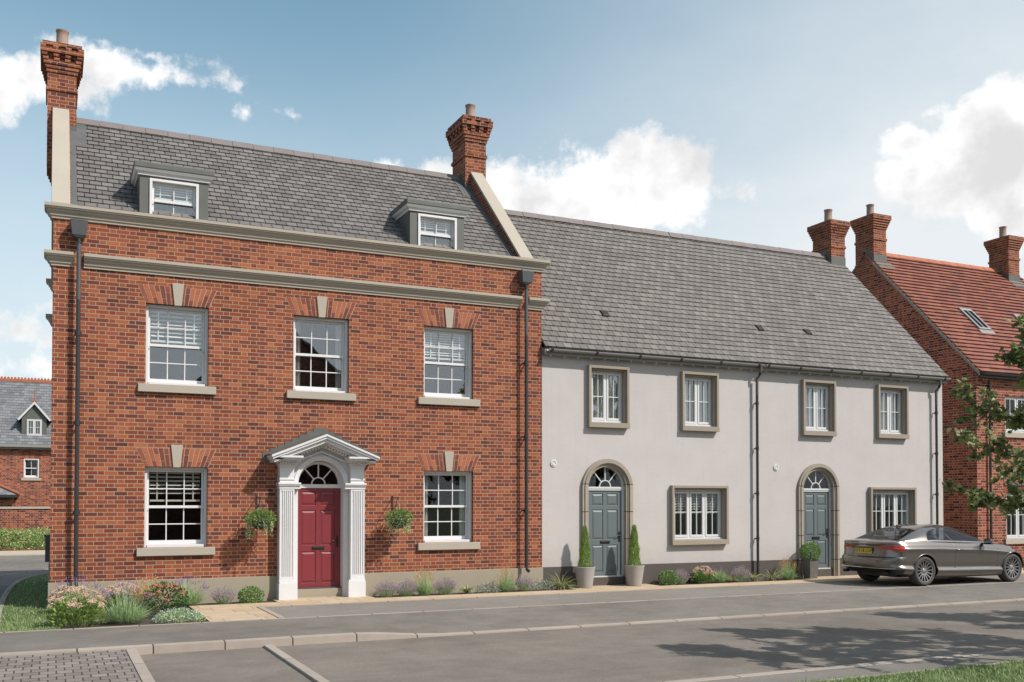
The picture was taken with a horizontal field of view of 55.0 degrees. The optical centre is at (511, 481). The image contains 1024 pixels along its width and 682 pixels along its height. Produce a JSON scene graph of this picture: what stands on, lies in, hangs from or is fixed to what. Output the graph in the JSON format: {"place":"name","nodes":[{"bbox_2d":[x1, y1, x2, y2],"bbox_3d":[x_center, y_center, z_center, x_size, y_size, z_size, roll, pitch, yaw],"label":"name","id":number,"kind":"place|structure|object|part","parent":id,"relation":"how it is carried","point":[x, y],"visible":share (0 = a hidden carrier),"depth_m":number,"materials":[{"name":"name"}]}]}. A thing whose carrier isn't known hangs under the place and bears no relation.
{"place":"outdoors","nodes":[
{"label":"outdoors","id":0,"kind":"place"},
{"bbox_2d":[0,550,44,555],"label":"back pavement","id":1,"kind":"structure","parent":0,"point":[22,553],"depth_m":36.71,"materials":[{"name":"beige concrete"}]},
{"bbox_2d":[0,555,48,597],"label":"side road","id":2,"kind":"structure","parent":0,"point":[17,564],"depth_m":29.37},
{"bbox_2d":[0,574,60,631],"bbox_3d":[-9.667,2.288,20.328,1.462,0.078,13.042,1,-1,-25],"label":"lawn grass","id":3,"kind":"structure","parent":0,"point":[20,626],"depth_m":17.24,"materials":[{"name":"green plant"}]},
{"bbox_2d":[0,650,141,681],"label":"block paved bay","id":4,"kind":"object","parent":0,"point":[107,666],"visible":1,"depth_m":11.36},
{"bbox_2d":[412,567,434,594],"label":"feather grass","id":5,"kind":"object","parent":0,"point":[424,589],"depth_m":19.96,"materials":[{"name":"green plant"}]},
{"bbox_2d":[46,579,804,628],"bbox_3d":[0.168,2.317,19.560,17.050,0.001,3.280,1,-1,-25],"label":"flower bed","id":6,"kind":"object","parent":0,"point":[144,621],"visible":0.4,"depth_m":16.96,"materials":[{"name":"green plant"}]},
{"bbox_2d":[46,585,85,611],"bbox_3d":[-7.579,2.005,16.787,0.662,0.475,0.648,1,-1,-25],"label":"stonecrop","id":7,"kind":"object","parent":6,"relation":"on","point":[53,594],"visible":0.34,"depth_m":16.69,"materials":[{"name":"pink plant"}]},
{"bbox_2d":[48,573,104,615],"bbox_3d":[-7.180,1.866,16.262,0.963,0.719,0.960,1,-1,-25],"label":"lavender","id":8,"kind":"object","parent":6,"relation":"on","point":[101,589],"visible":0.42,"depth_m":16.25,"materials":[{"name":"purple plant"}]},
{"bbox_2d":[46,586,107,627],"bbox_3d":[-6.635,1.897,15.015,0.881,0.606,0.945,1,-1,-25],"label":"stonecrop","id":9,"kind":"object","parent":6,"relation":"on","point":[88,609],"visible":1,"depth_m":14.91,"materials":[{"name":"green plant"}]},
{"bbox_2d":[99,582,140,609],"bbox_3d":[-6.815,2.001,17.197,0.721,0.492,0.767,-1,-2,36],"label":"stonecrop","id":10,"kind":"object","parent":6,"relation":"on","point":[110,587],"visible":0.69,"depth_m":17.05,"materials":[{"name":"pink plant"}]},
{"bbox_2d":[102,580,155,622],"bbox_3d":[-6.076,1.874,15.429,0.977,0.667,0.901,1,-1,-25],"label":"lavender","id":11,"kind":"object","parent":6,"relation":"on","point":[128,614],"visible":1,"depth_m":15.32,"materials":[{"name":"green plant"}]},
{"bbox_2d":[130,584,152,611],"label":"orange sprays","id":12,"kind":"object","parent":6,"relation":"on","point":[141,595],"visible":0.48,"depth_m":16.70,"materials":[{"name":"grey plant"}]},
{"bbox_2d":[132,575,170,608],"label":"orange sprays","id":13,"kind":"object","parent":6,"relation":"on","point":[147,582],"visible":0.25,"depth_m":17.41,"materials":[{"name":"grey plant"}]},
{"bbox_2d":[140,581,188,616],"bbox_3d":[-5.755,1.945,16.312,0.786,0.602,0.810,1,-1,-25],"label":"rose bush","id":14,"kind":"object","parent":6,"relation":"on","point":[174,590],"visible":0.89,"depth_m":16.24,"materials":[{"name":"green plant"}]},
{"bbox_2d":[152,606,205,623],"bbox_3d":[-5.294,2.116,15.646,0.836,0.246,0.715,1,-1,-25],"label":"flowering ground cover","id":15,"kind":"object","parent":6,"relation":"on","point":[164,615],"visible":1,"depth_m":15.55,"materials":[{"name":"green plant"}]},
{"bbox_2d":[168,574,209,605],"bbox_3d":[-5.948,1.983,18.027,0.809,0.563,0.775,1,-1,-25],"label":"lavender","id":16,"kind":"object","parent":6,"relation":"on","point":[193,599],"visible":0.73,"depth_m":17.97,"materials":[{"name":"green plant"}]},
{"bbox_2d":[210,586,235,603],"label":"heather","id":17,"kind":"object","parent":6,"relation":"on","point":[221,596],"visible":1,"depth_m":18.23,"materials":[{"name":"purple plant"}]},
{"bbox_2d":[237,586,264,603],"bbox_3d":[-4.907,2.134,18.510,0.531,0.352,0.509,1,-1,-25],"label":"box shrub","id":18,"kind":"object","parent":6,"relation":"on","point":[241,592],"visible":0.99,"depth_m":18.44,"materials":[{"name":"green plant"}]},
{"bbox_2d":[374,577,397,596],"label":"heather","id":19,"kind":"object","parent":6,"relation":"on","point":[390,589],"visible":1,"depth_m":19.63,"materials":[{"name":"purple plant"}]},
{"bbox_2d":[396,578,417,595],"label":"heather","id":20,"kind":"object","parent":6,"relation":"on","point":[407,590],"visible":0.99,"depth_m":19.81,"materials":[{"name":"purple plant"}]},
{"bbox_2d":[433,575,458,593],"bbox_3d":[-1.362,2.119,20.238,0.509,0.386,0.539,0,-1,18],"label":"heather","id":21,"kind":"object","parent":6,"relation":"on","point":[445,588],"visible":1,"depth_m":20.16,"materials":[{"name":"purple plant"}]},
{"bbox_2d":[455,583,475,592],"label":"spider sedge","id":22,"kind":"object","parent":6,"relation":"on","point":[467,589],"visible":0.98,"depth_m":20.40,"materials":[{"name":"green plant"}]},
{"bbox_2d":[474,582,499,592],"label":"silver ground cover","id":23,"kind":"object","parent":6,"relation":"on","point":[488,586],"visible":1,"depth_m":20.58,"materials":[{"name":"green plant"}]},
{"bbox_2d":[515,574,534,590],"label":"heather","id":24,"kind":"object","parent":6,"relation":"on","point":[524,584],"visible":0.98,"depth_m":20.97,"materials":[{"name":"purple plant"}]},
{"bbox_2d":[529,578,554,590],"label":"silver ground cover","id":25,"kind":"object","parent":6,"relation":"on","point":[540,583],"visible":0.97,"depth_m":21.17,"materials":[{"name":"green plant"}]},
{"bbox_2d":[539,572,580,590],"bbox_3d":[1.052,2.171,21.351,1.034,0.588,0.970,1,-1,-25],"label":"spider sedge","id":26,"kind":"object","parent":6,"relation":"on","point":[561,585],"visible":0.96,"depth_m":21.32,"materials":[{"name":"green plant"}]},
{"bbox_2d":[658,569,677,584],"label":"box shrub","id":27,"kind":"object","parent":6,"relation":"on","point":[671,573],"visible":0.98,"depth_m":22.54,"materials":[{"name":"green plant"}]},
{"bbox_2d":[673,567,689,583],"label":"heather","id":28,"kind":"object","parent":6,"relation":"on","point":[682,579],"visible":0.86,"depth_m":22.72,"materials":[{"name":"purple plant"}]},
{"bbox_2d":[689,566,715,582],"bbox_3d":[4.481,2.172,23.028,0.624,0.403,0.619,1,-1,-25],"label":"stonecrop","id":29,"kind":"object","parent":6,"relation":"on","point":[705,576],"visible":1,"depth_m":22.93,"materials":[{"name":"green plant"}]},
{"bbox_2d":[726,573,738,581],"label":"spider sedge","id":30,"kind":"object","parent":6,"relation":"on","point":[730,579],"visible":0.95,"depth_m":23.29,"materials":[{"name":"green plant"}]},
{"bbox_2d":[731,565,749,580],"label":"heather","id":31,"kind":"object","parent":6,"relation":"on","point":[741,574],"visible":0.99,"depth_m":23.45,"materials":[{"name":"purple plant"}]},
{"bbox_2d":[745,573,761,581],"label":"spider sedge","id":32,"kind":"object","parent":6,"relation":"on","point":[752,577],"visible":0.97,"depth_m":23.61,"materials":[{"name":"green plant"}]},
{"bbox_2d":[760,567,785,580],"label":"spider sedge","id":33,"kind":"object","parent":6,"relation":"on","point":[772,577],"visible":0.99,"depth_m":23.82,"materials":[{"name":"green plant"}]},
{"bbox_2d":[494,565,517,591],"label":"feather grass","id":34,"kind":"object","parent":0,"point":[504,586],"depth_m":20.73,"materials":[{"name":"green plant"}]},
{"bbox_2d":[0,582,1023,652],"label":"pavement","id":35,"kind":"structure","parent":0,"point":[494,619],"depth_m":16.35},
{"bbox_2d":[0,581,1023,632],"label":"path edging kerb","id":36,"kind":"structure","parent":35,"relation":"on","point":[472,609],"depth_m":17.09,"materials":[{"name":"concrete"}]},
{"bbox_2d":[0,0,1023,379],"label":"sky","id":37,"kind":"structure","parent":0,"point":[746,121],"materials":[{"name":"blue"}]},
{"bbox_2d":[140,600,1023,681],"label":"road","id":38,"kind":"structure","parent":0,"point":[662,652],"depth_m":13.20,"materials":[{"name":"grey asphalt"}]},
{"bbox_2d":[189,568,1023,621],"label":"paving","id":39,"kind":"structure","parent":0,"point":[231,612],"depth_m":19.41,"materials":[{"name":"stone"}]},
{"bbox_2d":[257,606,284,617],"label":"bay edging kerb","id":40,"kind":"structure","parent":39,"relation":"on","point":[270,612],"depth_m":16.66,"materials":[{"name":"concrete"}]},
{"bbox_2d":[574,566,594,587],"bbox_3d":[1.603,2.108,21.651,0.462,0.462,0.462,1,-1,-25],"label":"planter","id":41,"kind":"object","parent":39,"relation":"on","point":[584,577],"visible":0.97,"depth_m":21.48,"materials":[{"name":"grey ceramic"}]},
{"bbox_2d":[577,525,592,566],"bbox_3d":[1.607,1.435,21.664,0.380,0.976,0.360,1,-1,-25],"label":"conifer","id":42,"kind":"object","parent":41,"relation":"on","point":[585,549],"visible":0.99,"depth_m":21.60,"materials":[{"name":"green plant"}]},
{"bbox_2d":[624,564,644,585],"bbox_3d":[2.758,2.120,22.192,0.462,0.462,0.462,1,-1,-25],"label":"planter","id":43,"kind":"object","parent":39,"relation":"on","point":[634,575],"visible":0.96,"depth_m":22.03,"materials":[{"name":"grey ceramic"}]},
{"bbox_2d":[627,524,641,565],"bbox_3d":[2.759,1.446,22.214,0.351,0.978,0.369,1,-1,-25],"label":"conifer","id":44,"kind":"object","parent":43,"relation":"on","point":[634,558],"visible":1,"depth_m":22.14,"materials":[{"name":"green plant"}]},
{"bbox_2d":[504,209,765,588],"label":"rendered house","id":45,"kind":"structure","parent":39,"relation":"on","point":[659,450],"depth_m":23.24,"materials":[{"name":"white paint"}]},
{"bbox_2d":[589,491,622,576],"bbox_3d":[2.116,1.191,22.391,0.880,1.961,0.123,1,-1,-25],"label":"door","id":46,"kind":"structure","parent":45,"relation":"in","point":[604,506],"depth_m":22.40,"materials":[{"name":"blue wood"}]},
{"bbox_2d":[592,370,622,422],"bbox_3d":[2.120,-1.925,22.498,0.864,1.174,0.176,1,-1,-25],"label":"window","id":47,"kind":"structure","parent":45,"relation":"in","point":[606,386],"depth_m":22.50,"materials":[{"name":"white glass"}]},
{"bbox_2d":[675,490,721,538],"bbox_3d":[4.386,0.787,23.496,1.424,1.174,0.165,1,-1,-25],"label":"window","id":48,"kind":"structure","parent":45,"relation":"in","point":[688,529],"depth_m":23.52,"materials":[{"name":"white glass"}]},
{"bbox_2d":[685,377,712,426],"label":"window","id":49,"kind":"structure","parent":45,"relation":"in","point":[701,401],"depth_m":23.56,"materials":[{"name":"white glass"}]},
{"bbox_2d":[259,573,1023,606],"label":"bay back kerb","id":50,"kind":"structure","parent":39,"relation":"on","point":[568,593],"depth_m":20.21,"materials":[{"name":"concrete"}]},
{"bbox_2d":[608,209,950,579],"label":"rendered house","id":51,"kind":"structure","parent":39,"relation":"on","point":[853,378],"depth_m":25.92,"materials":[{"name":"white paint"}]},
{"bbox_2d":[805,384,829,430],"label":"window","id":52,"kind":"structure","parent":51,"relation":"in","point":[816,395],"depth_m":25.11,"materials":[{"name":"white glass"}]},
{"bbox_2d":[804,492,830,568],"bbox_3d":[7.721,1.248,25.018,0.880,1.961,0.123,1,-1,-25],"label":"door","id":53,"kind":"structure","parent":51,"relation":"in","point":[816,504],"depth_m":25.08,"materials":[{"name":"blue wood"}]},
{"bbox_2d":[880,389,901,433],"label":"window","id":54,"kind":"structure","parent":51,"relation":"in","point":[890,400],"depth_m":26.18,"materials":[{"name":"white glass"}]},
{"bbox_2d":[873,491,908,529],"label":"window","id":55,"kind":"structure","parent":51,"relation":"in","point":[904,495],"depth_m":26.16,"materials":[{"name":"white glass"}]},
{"bbox_2d":[801,558,819,578],"bbox_3d":[7.394,2.158,24.377,0.324,0.482,0.324,1,-1,-25],"label":"planter","id":56,"kind":"object","parent":39,"relation":"on","point":[810,568],"visible":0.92,"depth_m":24.27,"materials":[{"name":"grey stone"}]},
{"bbox_2d":[799,542,821,559],"bbox_3d":[7.389,1.748,24.387,0.543,0.526,0.547,1,-1,-25],"label":"box ball","id":57,"kind":"object","parent":56,"relation":"in","point":[807,550],"visible":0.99,"depth_m":24.29,"materials":[{"name":"green plant"}]},
{"bbox_2d":[265,574,1023,617],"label":"parking bay","id":58,"kind":"object","parent":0,"point":[380,607],"visible":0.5,"depth_m":19.48,"materials":[{"name":"grey asphalt"}]},
{"bbox_2d":[841,524,1023,585],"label":"parked car","id":59,"kind":"object","parent":58,"relation":"on","point":[917,554],"visible":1,"depth_m":22.49,"materials":[{"name":"grey paint"}]},
{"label":"rear window","id":60,"kind":"part","parent":59,"relation":"part of","materials":[{"name":"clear glass"}]},
{"bbox_2d":[711,563,728,582],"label":"feather grass","id":61,"kind":"object","parent":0,"point":[721,577],"depth_m":23.14,"materials":[{"name":"green plant"}]},
{"bbox_2d":[778,556,798,578],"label":"feather grass","id":62,"kind":"object","parent":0,"point":[788,573],"depth_m":24.03,"materials":[{"name":"green plant"}]},
{"bbox_2d":[698,651,1023,681],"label":"verge path","id":63,"kind":"structure","parent":0,"point":[837,673],"depth_m":11.07,"materials":[{"name":"grey concrete"}]},
{"bbox_2d":[787,658,1023,681],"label":"verge lawn","id":64,"kind":"structure","parent":0,"point":[967,675],"depth_m":10.56,"materials":[{"name":"green plant"}]},
{"bbox_2d":[939,314,1023,520],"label":"street tree","id":65,"kind":"object","parent":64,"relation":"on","point":[977,498],"visible":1,"depth_m":11.72,"materials":[{"name":"green plant"}]},
{"label":"ground","id":66,"kind":"structure","parent":0,"visible":0},
{"bbox_2d":[0,574,47,621],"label":"lawn kerb","id":67,"kind":"structure","parent":66,"relation":"on","point":[3,597],"depth_m":20.30,"materials":[{"name":"concrete"}]},
{"bbox_2d":[0,569,47,575],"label":"road channel","id":68,"kind":"object","parent":66,"relation":"on","point":[25,572],"visible":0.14,"depth_m":27.11,"materials":[{"name":"concrete"}]},
{"bbox_2d":[0,507,49,550],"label":"garden wall","id":69,"kind":"structure","parent":66,"relation":"on","point":[22,518],"depth_m":40.76,"materials":[{"name":"red brick"}]},
{"bbox_2d":[0,527,49,550],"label":"hedge","id":70,"kind":"object","parent":66,"relation":"on","point":[5,538],"visible":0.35,"depth_m":39.40,"materials":[{"name":"green plant"}]},
{"bbox_2d":[0,376,51,506],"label":"brick house","id":71,"kind":"structure","parent":66,"relation":"on","point":[25,442],"depth_m":52.38,"materials":[{"name":"brick"}]},
{"bbox_2d":[24,459,38,477],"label":"window","id":72,"kind":"structure","parent":71,"relation":"in","point":[25,476],"depth_m":52.24,"materials":[{"name":"white paint"}]},
{"bbox_2d":[27,419,41,435],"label":"window","id":73,"kind":"structure","parent":71,"relation":"in","point":[34,427],"depth_m":52.50,"materials":[{"name":"white wood"}]},
{"bbox_2d":[126,648,154,681],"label":"bay kerb","id":74,"kind":"structure","parent":66,"relation":"on","point":[143,672],"depth_m":11.36,"materials":[{"name":"concrete"}]},
{"bbox_2d":[40,29,549,604],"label":"brick townhouse","id":75,"kind":"structure","parent":66,"relation":"on","point":[328,361],"depth_m":19.71,"materials":[{"name":"brick"}]},
{"bbox_2d":[149,178,198,218],"bbox_3d":[-6.484,-5.339,18.873,0.894,0.797,0.213,1,-1,-25],"label":"window","id":76,"kind":"structure","parent":75,"relation":"in","point":[159,183],"depth_m":18.90,"materials":[{"name":"white paint"}]},
{"bbox_2d":[136,467,214,555],"bbox_3d":[-6.310,0.558,18.468,1.390,1.650,0.353,1,-1,-25],"label":"window","id":77,"kind":"structure","parent":75,"relation":"in","point":[180,547],"depth_m":18.51,"materials":[{"name":"white paint"}]},
{"bbox_2d":[138,304,215,394],"bbox_3d":[-6.310,-2.472,18.534,1.390,1.650,0.353,1,-1,-25],"label":"window","id":78,"kind":"structure","parent":75,"relation":"in","point":[184,386],"depth_m":18.58,"materials":[{"name":"white paint"}]},
{"bbox_2d":[243,500,276,538],"bbox_3d":[-4.752,0.727,18.597,0.623,0.755,0.600,1,-1,-25],"label":"hanging basket","id":79,"kind":"object","parent":75,"relation":"hanging from","point":[258,522],"visible":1,"depth_m":18.51,"materials":[{"name":"green plant"}]},
{"bbox_2d":[298,488,340,588],"bbox_3d":[-3.864,1.133,19.634,0.910,1.999,0.150,1,-1,-25],"label":"door","id":80,"kind":"structure","parent":75,"relation":"in","point":[318,508],"depth_m":19.66,"materials":[{"name":"red paint"}]},
{"bbox_2d":[286,316,355,400],"bbox_3d":[-3.851,-2.446,19.721,1.390,1.650,0.416,1,-1,-25],"label":"window","id":81,"kind":"structure","parent":75,"relation":"in","point":[340,392],"depth_m":19.74,"materials":[{"name":"white paint"}]},
{"bbox_2d":[384,501,412,536],"bbox_3d":[-2.273,0.749,19.771,0.624,0.749,0.579,1,-1,-25],"label":"hanging basket","id":82,"kind":"object","parent":75,"relation":"hanging from","point":[399,522],"visible":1,"depth_m":19.68,"materials":[{"name":"green plant"}]},
{"bbox_2d":[418,213,456,249],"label":"window","id":83,"kind":"structure","parent":75,"relation":"in","point":[425,218],"depth_m":21.19,"materials":[{"name":"white paint"}]},
{"bbox_2d":[417,471,479,549],"bbox_3d":[-1.388,0.609,20.809,1.390,1.650,0.416,1,-1,-25],"label":"window","id":84,"kind":"structure","parent":75,"relation":"in","point":[464,540],"depth_m":20.87,"materials":[{"name":"white paint"}]},
{"bbox_2d":[418,326,479,406],"bbox_3d":[-1.375,-2.421,20.847,1.390,1.650,0.353,1,-1,-25],"label":"window","id":85,"kind":"structure","parent":75,"relation":"in","point":[437,398],"depth_m":20.93,"materials":[{"name":"white paint"}]},
{"bbox_2d":[264,644,329,681],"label":"bay kerb","id":86,"kind":"structure","parent":66,"relation":"on","point":[309,673],"depth_m":11.85,"materials":[{"name":"concrete"}]},
{"bbox_2d":[0,598,1023,656],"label":"kerb","id":87,"kind":"structure","parent":66,"relation":"on","point":[145,649],"depth_m":13.90,"materials":[{"name":"concrete"}]},
{"bbox_2d":[663,648,1023,681],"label":"kerb","id":88,"kind":"structure","parent":66,"relation":"on","point":[836,667],"depth_m":11.23,"materials":[{"name":"concrete"}]},
{"bbox_2d":[809,660,1019,681],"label":"verge edging kerb","id":89,"kind":"structure","parent":66,"relation":"on","point":[901,672],"depth_m":10.74,"materials":[{"name":"concrete"}]},
{"bbox_2d":[850,204,1023,567],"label":"red tiled house","id":90,"kind":"structure","parent":66,"relation":"on","point":[949,317],"depth_m":30.45,"materials":[{"name":"brick"}]},
{"bbox_2d":[1005,396,1023,432],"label":"window","id":91,"kind":"structure","parent":90,"relation":"in","point":[1008,398],"depth_m":29.22,"materials":[{"name":"white plastic"}]},
{"bbox_2d":[1006,493,1023,538],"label":"window","id":92,"kind":"structure","parent":90,"relation":"in","point":[1016,516],"depth_m":29.15,"materials":[{"name":"white glass"}]}
]}

